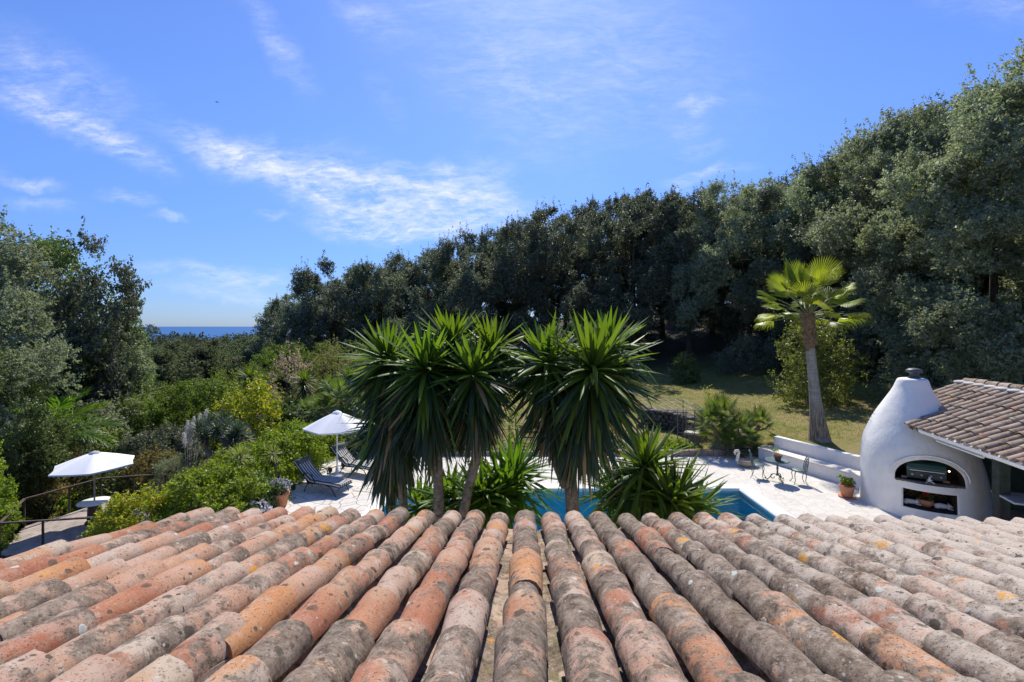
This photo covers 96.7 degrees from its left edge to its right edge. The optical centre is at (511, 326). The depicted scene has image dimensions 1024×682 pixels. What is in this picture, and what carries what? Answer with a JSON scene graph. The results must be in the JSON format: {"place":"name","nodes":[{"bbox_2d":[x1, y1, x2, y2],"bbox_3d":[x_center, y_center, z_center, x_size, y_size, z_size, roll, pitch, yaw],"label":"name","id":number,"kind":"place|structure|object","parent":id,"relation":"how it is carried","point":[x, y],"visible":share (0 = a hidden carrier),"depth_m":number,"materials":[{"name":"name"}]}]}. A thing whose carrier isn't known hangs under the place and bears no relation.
{"place":"outdoors","nodes":[
{"label":"outdoors","id":0,"kind":"place"},
{"bbox_2d":[10,327,352,344],"bbox_3d":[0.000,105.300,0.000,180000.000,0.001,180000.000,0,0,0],"label":"sea","id":1,"kind":"structure","parent":0,"point":[216,331],"depth_m":10811.00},
{"bbox_2d":[0,506,1023,681],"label":"house","id":2,"kind":"structure","parent":0,"point":[281,594],"depth_m":2.00,"materials":[{"name":"tile"}]},
{"bbox_2d":[0,0,1023,326],"label":"sky","id":3,"kind":"structure","parent":0,"point":[353,130],"materials":[{"name":"blue"}]},
{"bbox_2d":[2,303,1023,544],"bbox_3d":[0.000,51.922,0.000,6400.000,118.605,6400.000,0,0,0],"label":"ground","id":4,"kind":"structure","parent":0,"point":[673,344],"depth_m":30.35,"materials":[{"name":"plant"}]},
{"bbox_2d":[0,439,31,555],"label":"shrub","id":5,"kind":"object","parent":4,"relation":"on","point":[6,507],"visible":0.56,"depth_m":14.35,"materials":[{"name":"green plant"}]},
{"bbox_2d":[0,345,81,531],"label":"oak tree","id":6,"kind":"object","parent":4,"relation":"on","point":[48,453],"visible":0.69,"depth_m":16.76,"materials":[{"name":"green plant"}]},
{"bbox_2d":[19,442,72,530],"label":"shrub","id":7,"kind":"object","parent":4,"relation":"on","point":[55,485],"visible":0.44,"depth_m":17.21,"materials":[{"name":"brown plant"}]},
{"bbox_2d":[0,266,105,524],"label":"oak tree","id":8,"kind":"object","parent":4,"relation":"on","point":[37,370],"visible":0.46,"depth_m":18.35,"materials":[{"name":"green plant"}]},
{"bbox_2d":[28,485,88,517],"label":"shrub","id":9,"kind":"object","parent":4,"relation":"on","point":[63,500],"visible":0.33,"depth_m":17.83,"materials":[{"name":"green plant"}]},
{"bbox_2d":[2,388,124,501],"bbox_3d":[-19.684,5.230,19.295,4.945,5.103,4.985,0,0,0],"label":"feather palm","id":10,"kind":"object","parent":4,"relation":"on","point":[67,400],"visible":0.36,"depth_m":19.75,"materials":[{"name":"green plant"}]},
{"bbox_2d":[0,503,150,558],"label":"wooden deck","id":11,"kind":"structure","parent":4,"relation":"on","point":[66,530],"depth_m":14.99,"materials":[{"name":"grey wood"}]},
{"bbox_2d":[0,473,166,555],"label":"deck railing","id":12,"kind":"object","parent":11,"relation":"on","point":[7,515],"visible":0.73,"depth_m":15.29,"materials":[{"name":"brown wood"}]},
{"bbox_2d":[48,451,134,500],"bbox_3d":[-14.450,5.545,15.750,2.440,2.470,2.113,0,0,-8],"label":"parasol","id":13,"kind":"object","parent":11,"relation":"on","point":[94,462],"visible":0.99,"depth_m":15.35,"materials":[{"name":"white fabric"}]},
{"bbox_2d":[76,496,109,524],"bbox_3d":[-14.450,6.425,15.750,0.940,0.750,0.940,0,0,0],"label":"deck table","id":14,"kind":"object","parent":11,"relation":"on","point":[91,505],"visible":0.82,"depth_m":15.61,"materials":[{"name":"white paint"}]},
{"bbox_2d":[0,216,159,480],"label":"oak tree","id":15,"kind":"object","parent":4,"relation":"on","point":[64,255],"visible":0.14,"depth_m":24.51,"materials":[{"name":"green plant"}]},
{"bbox_2d":[0,204,160,484],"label":"oak tree","id":16,"kind":"object","parent":4,"relation":"on","point":[16,261],"visible":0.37,"depth_m":21.19,"materials":[{"name":"green plant"}]},
{"bbox_2d":[0,263,169,480],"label":"oak tree","id":17,"kind":"object","parent":4,"relation":"on","point":[139,353],"visible":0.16,"depth_m":24.26,"materials":[{"name":"green plant"}]},
{"bbox_2d":[42,215,151,423],"bbox_3d":[-22.003,1.424,24.566,5.267,14.391,4.916,0,0,31],"label":"open crowned tree","id":18,"kind":"object","parent":4,"relation":"on","point":[126,287],"visible":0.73,"depth_m":23.96,"materials":[{"name":"plant"}]},
{"bbox_2d":[75,414,135,488],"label":"shrub","id":19,"kind":"object","parent":4,"relation":"on","point":[112,441],"visible":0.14,"depth_m":21.45,"materials":[{"name":"green plant"}]},
{"bbox_2d":[70,467,149,509],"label":"shrub","id":20,"kind":"object","parent":4,"relation":"on","point":[109,486],"visible":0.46,"depth_m":18.51,"materials":[{"name":"green plant"}]},
{"bbox_2d":[102,393,173,474],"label":"hedge bush","id":21,"kind":"object","parent":4,"relation":"on","point":[156,409],"visible":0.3,"depth_m":24.53,"materials":[{"name":"green plant"}]},
{"bbox_2d":[87,480,197,535],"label":"shrub","id":22,"kind":"object","parent":4,"relation":"on","point":[119,504],"visible":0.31,"depth_m":11.52,"materials":[{"name":"green plant"}]},
{"bbox_2d":[116,444,185,497],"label":"rusty bush","id":23,"kind":"object","parent":4,"relation":"on","point":[140,462],"visible":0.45,"depth_m":19.01,"materials":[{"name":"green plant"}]},
{"bbox_2d":[110,420,205,482],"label":"hedge bush","id":24,"kind":"object","parent":4,"relation":"on","point":[129,444],"visible":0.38,"depth_m":21.09,"materials":[{"name":"green plant"}]},
{"bbox_2d":[140,447,190,495],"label":"shrub","id":25,"kind":"object","parent":4,"relation":"on","point":[161,467],"visible":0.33,"depth_m":17.88,"materials":[{"name":"green plant"}]},
{"bbox_2d":[127,379,206,455],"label":"hedge bush","id":26,"kind":"object","parent":4,"relation":"on","point":[165,396],"visible":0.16,"depth_m":26.13,"materials":[{"name":"green plant"}]},
{"bbox_2d":[11,330,327,378],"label":"wood","id":27,"kind":"object","parent":4,"relation":"on","point":[192,341],"visible":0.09,"depth_m":109.07,"materials":[{"name":"green plant"}]},
{"bbox_2d":[146,345,247,418],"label":"valley tree","id":28,"kind":"object","parent":4,"relation":"on","point":[166,372],"visible":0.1,"depth_m":42.64,"materials":[{"name":"plant"}]},
{"bbox_2d":[136,460,273,522],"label":"shrub","id":29,"kind":"object","parent":4,"relation":"on","point":[188,483],"visible":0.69,"depth_m":12.22,"materials":[{"name":"green plant"}]},
{"bbox_2d":[166,370,252,451],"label":"hedge bush","id":30,"kind":"object","parent":4,"relation":"on","point":[188,396],"visible":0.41,"depth_m":25.25,"materials":[{"name":"green plant"}]},
{"bbox_2d":[185,409,255,459],"bbox_3d":[-11.755,5.177,18.453,2.714,3.575,2.243,0,0,0],"label":"dragon tree","id":31,"kind":"object","parent":4,"relation":"on","point":[224,433],"visible":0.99,"depth_m":18.12,"materials":[{"name":"green plant"}]},
{"bbox_2d":[160,341,294,439],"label":"valley tree","id":32,"kind":"object","parent":4,"relation":"on","point":[200,353],"visible":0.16,"depth_m":47.00,"materials":[{"name":"plant"}]},
{"bbox_2d":[192,447,273,506],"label":"shrub","id":33,"kind":"object","parent":4,"relation":"on","point":[218,455],"visible":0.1,"depth_m":14.89,"materials":[{"name":"green plant"}]},
{"bbox_2d":[204,362,275,448],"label":"hedge bush","id":34,"kind":"object","parent":4,"relation":"on","point":[234,374],"visible":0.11,"depth_m":32.03,"materials":[{"name":"green plant"}]},
{"bbox_2d":[198,370,287,459],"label":"shrub","id":35,"kind":"object","parent":4,"relation":"on","point":[263,405],"visible":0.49,"depth_m":20.54,"materials":[{"name":"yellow plant"}]},
{"bbox_2d":[213,335,296,431],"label":"valley tree","id":36,"kind":"object","parent":4,"relation":"on","point":[243,347],"visible":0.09,"depth_m":58.45,"materials":[{"name":"plant"}]},
{"bbox_2d":[222,470,295,511],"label":"shrub","id":37,"kind":"object","parent":4,"relation":"on","point":[267,499],"visible":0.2,"depth_m":13.15,"materials":[{"name":"green plant"}]},
{"bbox_2d":[216,432,307,488],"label":"shrub","id":38,"kind":"object","parent":4,"relation":"on","point":[290,471],"visible":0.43,"depth_m":15.20,"materials":[{"name":"green plant"}]},
{"bbox_2d":[245,341,320,428],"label":"hedge bush","id":39,"kind":"object","parent":4,"relation":"on","point":[269,358],"visible":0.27,"depth_m":35.56,"materials":[{"name":"green plant"}]},
{"bbox_2d":[257,338,318,427],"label":"flowering bush","id":40,"kind":"object","parent":4,"relation":"on","point":[283,361],"visible":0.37,"depth_m":26.84,"materials":[{"name":"green plant"}]},
{"bbox_2d":[258,396,320,436],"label":"hedge bush","id":41,"kind":"object","parent":4,"relation":"on","point":[289,406],"visible":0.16,"depth_m":22.14,"materials":[{"name":"green plant"}]},
{"bbox_2d":[255,417,335,476],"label":"shrub","id":42,"kind":"object","parent":4,"relation":"on","point":[311,448],"visible":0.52,"depth_m":16.69,"materials":[{"name":"green plant"}]},
{"bbox_2d":[244,292,355,404],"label":"holm oak","id":43,"kind":"object","parent":4,"relation":"on","point":[272,311],"visible":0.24,"depth_m":54.62,"materials":[{"name":"green plant"}]},
{"bbox_2d":[288,368,318,423],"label":"yucca","id":44,"kind":"object","parent":4,"relation":"on","point":[302,381],"visible":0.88,"depth_m":23.88,"materials":[{"name":"green plant"}]},
{"bbox_2d":[291,331,364,403],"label":"flowering bush","id":45,"kind":"object","parent":4,"relation":"on","point":[330,357],"visible":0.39,"depth_m":29.61,"materials":[{"name":"green plant"}]},
{"bbox_2d":[277,248,390,389],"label":"holm oak","id":46,"kind":"object","parent":4,"relation":"on","point":[309,313],"visible":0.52,"depth_m":52.37,"materials":[{"name":"green plant"}]},
{"bbox_2d":[304,375,366,420],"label":"bush palm","id":47,"kind":"object","parent":4,"relation":"on","point":[328,398],"visible":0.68,"depth_m":20.72,"materials":[{"name":"green plant"}]},
{"bbox_2d":[298,340,374,400],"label":"hedge bush","id":48,"kind":"object","parent":4,"relation":"on","point":[318,350],"visible":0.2,"depth_m":36.51,"materials":[{"name":"green plant"}]},
{"bbox_2d":[328,256,420,363],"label":"holm oak","id":49,"kind":"object","parent":4,"relation":"on","point":[363,273],"visible":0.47,"depth_m":52.17,"materials":[{"name":"green plant"}]},
{"bbox_2d":[358,250,445,345],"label":"holm oak","id":50,"kind":"object","parent":4,"relation":"on","point":[401,286],"visible":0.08,"depth_m":60.43,"materials":[{"name":"green plant"}]},
{"bbox_2d":[360,245,486,361],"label":"holm oak","id":51,"kind":"object","parent":4,"relation":"on","point":[380,285],"visible":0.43,"depth_m":51.49,"materials":[{"name":"green plant"}]},
{"bbox_2d":[381,242,499,336],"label":"holm oak","id":52,"kind":"object","parent":4,"relation":"on","point":[416,268],"visible":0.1,"depth_m":59.26,"materials":[{"name":"green plant"}]},
{"bbox_2d":[406,222,530,349],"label":"holm oak","id":53,"kind":"object","parent":4,"relation":"on","point":[478,285],"visible":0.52,"depth_m":49.34,"materials":[{"name":"green plant"}]},
{"bbox_2d":[457,222,541,343],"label":"holm oak","id":54,"kind":"object","parent":4,"relation":"on","point":[483,238],"visible":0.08,"depth_m":60.02,"materials":[{"name":"green plant"}]},
{"bbox_2d":[469,427,564,521],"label":"yucca","id":55,"kind":"object","parent":4,"relation":"on","point":[517,451],"visible":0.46,"depth_m":8.88,"materials":[{"name":"green plant"}]},
{"bbox_2d":[474,208,582,360],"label":"holm oak","id":56,"kind":"object","parent":4,"relation":"on","point":[519,291],"visible":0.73,"depth_m":48.18,"materials":[{"name":"green plant"}]},
{"bbox_2d":[503,202,601,333],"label":"holm oak","id":57,"kind":"object","parent":4,"relation":"on","point":[524,234],"visible":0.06,"depth_m":56.70,"materials":[{"name":"green plant"}]},
{"bbox_2d":[510,197,640,359],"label":"holm oak","id":58,"kind":"object","parent":4,"relation":"on","point":[575,244],"visible":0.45,"depth_m":46.92,"materials":[{"name":"green plant"}]},
{"bbox_2d":[553,188,670,337],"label":"holm oak","id":59,"kind":"object","parent":4,"relation":"on","point":[592,205],"visible":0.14,"depth_m":52.80,"materials":[{"name":"green plant"}]},
{"bbox_2d":[567,183,705,356],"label":"holm oak","id":60,"kind":"object","parent":4,"relation":"on","point":[585,254],"visible":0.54,"depth_m":45.47,"materials":[{"name":"green plant"}]},
{"bbox_2d":[620,182,701,336],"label":"holm oak","id":61,"kind":"object","parent":4,"relation":"on","point":[649,192],"visible":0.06,"depth_m":54.25,"materials":[{"name":"green plant"}]},
{"bbox_2d":[638,407,703,436],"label":"stone wall","id":62,"kind":"structure","parent":4,"relation":"on","point":[668,418],"depth_m":22.78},
{"bbox_2d":[667,351,701,384],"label":"shrub","id":63,"kind":"object","parent":4,"relation":"on","point":[687,365],"visible":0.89,"depth_m":34.73,"materials":[{"name":"green plant"}]},
{"bbox_2d":[614,449,757,455],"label":"stone kerb","id":64,"kind":"structure","parent":4,"relation":"on","point":[702,452],"depth_m":18.55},
{"bbox_2d":[627,185,752,355],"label":"holm oak","id":65,"kind":"object","parent":4,"relation":"on","point":[663,210],"visible":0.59,"depth_m":43.43,"materials":[{"name":"green plant"}]},
{"bbox_2d":[655,175,758,335],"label":"holm oak","id":66,"kind":"object","parent":4,"relation":"on","point":[711,332],"visible":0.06,"depth_m":50.42,"materials":[{"name":"green plant"}]},
{"bbox_2d":[687,390,779,457],"bbox_3d":[9.398,4.101,19.110,3.909,2.771,2.360,0,0,0],"label":"bush palm","id":67,"kind":"object","parent":4,"relation":"on","point":[726,433],"visible":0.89,"depth_m":18.82,"materials":[{"name":"green plant"}]},
{"bbox_2d":[659,170,814,357],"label":"holm oak","id":68,"kind":"object","parent":4,"relation":"on","point":[705,274],"visible":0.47,"depth_m":40.20,"materials":[{"name":"green plant"}]},
{"bbox_2d":[706,331,790,376],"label":"understory bush","id":69,"kind":"object","parent":4,"relation":"on","point":[722,364],"visible":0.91,"depth_m":36.00,"materials":[{"name":"green plant"}]},
{"bbox_2d":[717,154,875,352],"bbox_3d":[24.729,-5.862,40.016,12.962,17.845,15.176,0,0,36],"label":"holm oak","id":70,"kind":"object","parent":4,"relation":"on","point":[740,291],"visible":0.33,"depth_m":37.69,"materials":[{"name":"green plant"}]},
{"bbox_2d":[755,256,872,442],"bbox_3d":[12.545,1.054,19.332,4.411,8.142,4.339,0,0,0],"label":"palm tree","id":71,"kind":"object","parent":4,"relation":"on","point":[818,427],"visible":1,"depth_m":19.09,"materials":[{"name":"green plant"}]},
{"bbox_2d":[766,305,874,407],"bbox_3d":[17.486,1.793,26.092,5.596,6.488,4.024,0,0,0],"label":"laurel bush","id":72,"kind":"object","parent":4,"relation":"on","point":[793,362],"visible":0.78,"depth_m":25.46,"materials":[{"name":"green plant"}]},
{"bbox_2d":[754,124,924,347],"bbox_3d":[27.852,-6.469,37.800,12.501,18.869,14.603,0,0,42],"label":"holm oak","id":73,"kind":"object","parent":4,"relation":"on","point":[790,212],"visible":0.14,"depth_m":35.58,"materials":[{"name":"green plant"}]},
{"bbox_2d":[827,343,926,380],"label":"understory bush","id":74,"kind":"object","parent":4,"relation":"on","point":[881,354],"visible":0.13,"depth_m":30.55,"materials":[{"name":"green plant"}]},
{"bbox_2d":[772,139,1011,369],"bbox_3d":[26.753,-5.134,32.471,13.936,17.587,15.167,0,0,34],"label":"holm oak","id":75,"kind":"object","parent":4,"relation":"on","point":[813,172],"visible":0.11,"depth_m":32.24,"materials":[{"name":"green plant"}]},
{"bbox_2d":[801,92,1023,384],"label":"holm oak","id":76,"kind":"object","parent":4,"relation":"on","point":[826,239],"visible":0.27,"depth_m":27.01,"materials":[{"name":"green plant"}]},
{"bbox_2d":[866,331,989,402],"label":"understory bush","id":77,"kind":"object","parent":4,"relation":"on","point":[903,344],"visible":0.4,"depth_m":24.47,"materials":[{"name":"green plant"}]},
{"bbox_2d":[849,37,1023,381],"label":"holm oak","id":78,"kind":"object","parent":4,"relation":"on","point":[935,174],"visible":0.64,"depth_m":21.31,"materials":[{"name":"green plant"}]},
{"bbox_2d":[870,71,1023,384],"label":"holm oak","id":79,"kind":"object","parent":4,"relation":"on","point":[937,245],"visible":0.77,"depth_m":20.23,"materials":[{"name":"green plant"}]},
{"bbox_2d":[876,89,1023,307],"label":"holm oak","id":80,"kind":"object","parent":4,"relation":"on","point":[985,286],"visible":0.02,"depth_m":32.88,"materials":[{"name":"green plant"}]},
{"bbox_2d":[931,328,1023,389],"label":"understory bush","id":81,"kind":"object","parent":4,"relation":"on","point":[964,364],"visible":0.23,"depth_m":21.21,"materials":[{"name":"green plant"}]},
{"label":"planting bed","id":82,"kind":"structure","parent":4,"relation":"on","visible":0},
{"bbox_2d":[336,398,419,514],"bbox_3d":[-2.570,3.273,8.887,1.684,4.154,1.689,0,0,0],"label":"yucca","id":83,"kind":"object","parent":82,"relation":"on","point":[391,500],"visible":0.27,"depth_m":8.61,"materials":[{"name":"green plant"}]},
{"bbox_2d":[332,314,426,521],"bbox_3d":[-2.301,2.571,8.494,1.974,5.558,2.028,0,0,0],"label":"yucca","id":84,"kind":"object","parent":82,"relation":"on","point":[403,474],"visible":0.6,"depth_m":8.21,"materials":[{"name":"green plant"}]},
{"bbox_2d":[382,471,432,524],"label":"yucca","id":85,"kind":"object","parent":82,"relation":"on","point":[419,498],"visible":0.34,"depth_m":8.82,"materials":[{"name":"green plant"}]},
{"bbox_2d":[363,304,488,523],"bbox_3d":[-1.325,2.472,8.247,2.205,5.757,2.773,0,0,45],"label":"yucca","id":86,"kind":"object","parent":82,"relation":"on","point":[426,422],"visible":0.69,"depth_m":7.71,"materials":[{"name":"green plant"}]},
{"bbox_2d":[406,461,467,524],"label":"yucca","id":87,"kind":"object","parent":82,"relation":"on","point":[446,482],"visible":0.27,"depth_m":8.57,"materials":[{"name":"green plant"}]},
{"bbox_2d":[423,313,534,522],"bbox_3d":[-0.526,2.532,8.102,1.840,5.636,2.522,0,0,17],"label":"yucca","id":88,"kind":"object","parent":82,"relation":"on","point":[480,397],"visible":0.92,"depth_m":7.65,"materials":[{"name":"green plant"}]},
{"bbox_2d":[434,454,535,528],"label":"yucca","id":89,"kind":"object","parent":82,"relation":"on","point":[479,504],"visible":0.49,"depth_m":8.15,"materials":[{"name":"green plant"}]},
{"bbox_2d":[444,441,557,528],"bbox_3d":[-0.254,3.798,8.515,2.482,3.203,2.168,0,0,0],"label":"yucca","id":90,"kind":"object","parent":82,"relation":"on","point":[508,510],"visible":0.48,"depth_m":8.36,"materials":[{"name":"green plant"}]},
{"bbox_2d":[499,305,672,528],"bbox_3d":[1.173,2.461,7.990,3.178,5.780,2.939,0,0,0],"label":"yucca","id":91,"kind":"object","parent":82,"relation":"on","point":[578,411],"visible":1,"depth_m":7.63,"materials":[{"name":"green plant"}]},
{"bbox_2d":[579,450,627,528],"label":"yucca","id":92,"kind":"object","parent":82,"relation":"on","point":[610,509],"visible":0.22,"depth_m":8.73,"materials":[{"name":"green plant"}]},
{"bbox_2d":[581,457,667,528],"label":"yucca","id":93,"kind":"object","parent":82,"relation":"on","point":[618,500],"visible":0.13,"depth_m":8.33,"materials":[{"name":"green plant"}]},
{"bbox_2d":[587,421,742,526],"bbox_3d":[2.618,3.544,8.037,2.300,3.753,2.840,0,0,-38],"label":"yucca","id":94,"kind":"object","parent":82,"relation":"on","point":[672,494],"visible":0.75,"depth_m":7.88,"materials":[{"name":"green plant"}]},
{"bbox_2d":[684,466,743,518],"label":"yucca","id":95,"kind":"object","parent":82,"relation":"on","point":[713,492],"visible":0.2,"depth_m":8.00,"materials":[{"name":"green plant"}]},
{"bbox_2d":[385,499,762,530],"bbox_3d":[1.800,6.080,12.400,11.200,1.440,4.800,0,0,0],"label":"pool basin","id":96,"kind":"object","parent":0,"point":[742,507],"visible":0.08,"depth_m":14.80,"materials":[{"name":"liquid"}]},
{"bbox_2d":[384,491,774,521],"bbox_3d":[1.800,5.492,12.400,11.188,0.255,4.788,0,0,0],"label":"pool waterline","id":97,"kind":"object","parent":96,"relation":"attached to","point":[765,514],"visible":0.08,"depth_m":14.79,"materials":[{"name":"tile"}]},
{"bbox_2d":[263,456,1023,520],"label":"terrace","id":98,"kind":"structure","parent":0,"point":[819,498],"depth_m":14.85,"materials":[{"name":"stone"}]},
{"bbox_2d":[269,478,292,506],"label":"potted plant","id":99,"kind":"object","parent":98,"relation":"on","point":[283,496],"visible":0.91,"depth_m":13.23,"materials":[{"name":"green plant"}]},
{"bbox_2d":[291,455,351,496],"bbox_3d":[-6.131,4.811,14.686,1.954,0.993,0.689,0,0,21],"label":"sun lounger","id":100,"kind":"object","parent":98,"relation":"on","point":[309,470],"visible":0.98,"depth_m":14.65,"materials":[{"name":"fabric"}]},
{"bbox_2d":[302,410,364,476],"bbox_3d":[-6.188,4.140,16.100,2.240,2.320,1.940,0,0,-20],"label":"parasol","id":101,"kind":"object","parent":98,"relation":"on","point":[327,425],"visible":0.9,"depth_m":15.64,"materials":[{"name":"fabric"}]},
{"bbox_2d":[328,442,371,473],"bbox_3d":[-5.643,4.811,16.407,1.954,0.993,0.689,0,0,23],"label":"sun lounger","id":102,"kind":"object","parent":98,"relation":"on","point":[346,460],"visible":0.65,"depth_m":16.44,"materials":[{"name":"metal"}]},
{"bbox_2d":[361,484,793,516],"bbox_3d":[1.800,5.435,12.400,12.040,0.330,5.640,0,0,0],"label":"pool coping","id":103,"kind":"object","parent":98,"relation":"on","point":[766,504],"visible":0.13,"depth_m":14.24,"materials":[{"name":"stone"}]},
{"bbox_2d":[757,436,859,488],"bbox_3d":[11.020,4.900,16.416,0.860,1.000,4.251,0,0,-23],"label":"masonry bench","id":104,"kind":"object","parent":98,"relation":"on","point":[830,464],"visible":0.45,"depth_m":16.34,"materials":[{"name":"white paint"}]},
{"bbox_2d":[859,368,991,521],"bbox_3d":[12.119,3.325,13.439,3.004,4.150,3.002,0,0,0],"label":"garden oven","id":105,"kind":"object","parent":98,"relation":"on","point":[892,443],"visible":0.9,"depth_m":12.88,"materials":[{"name":"white paint"}]},
{"bbox_2d":[904,460,946,481],"bbox_3d":[11.534,4.018,12.706,0.840,0.465,0.394,0,0,31],"label":"gas grill","id":106,"kind":"object","parent":105,"relation":"in","point":[926,470],"visible":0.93,"depth_m":12.61,"materials":[{"name":"green metal"}]},
{"bbox_2d":[904,378,1023,520],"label":"pool house","id":107,"kind":"structure","parent":98,"relation":"on","point":[982,419],"depth_m":11.56,"materials":[{"name":"tile"}]},
{"bbox_2d":[496,368,888,448],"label":"lawn grass","id":108,"kind":"structure","parent":0,"point":[763,400],"depth_m":27.21,"materials":[{"name":"plant"}]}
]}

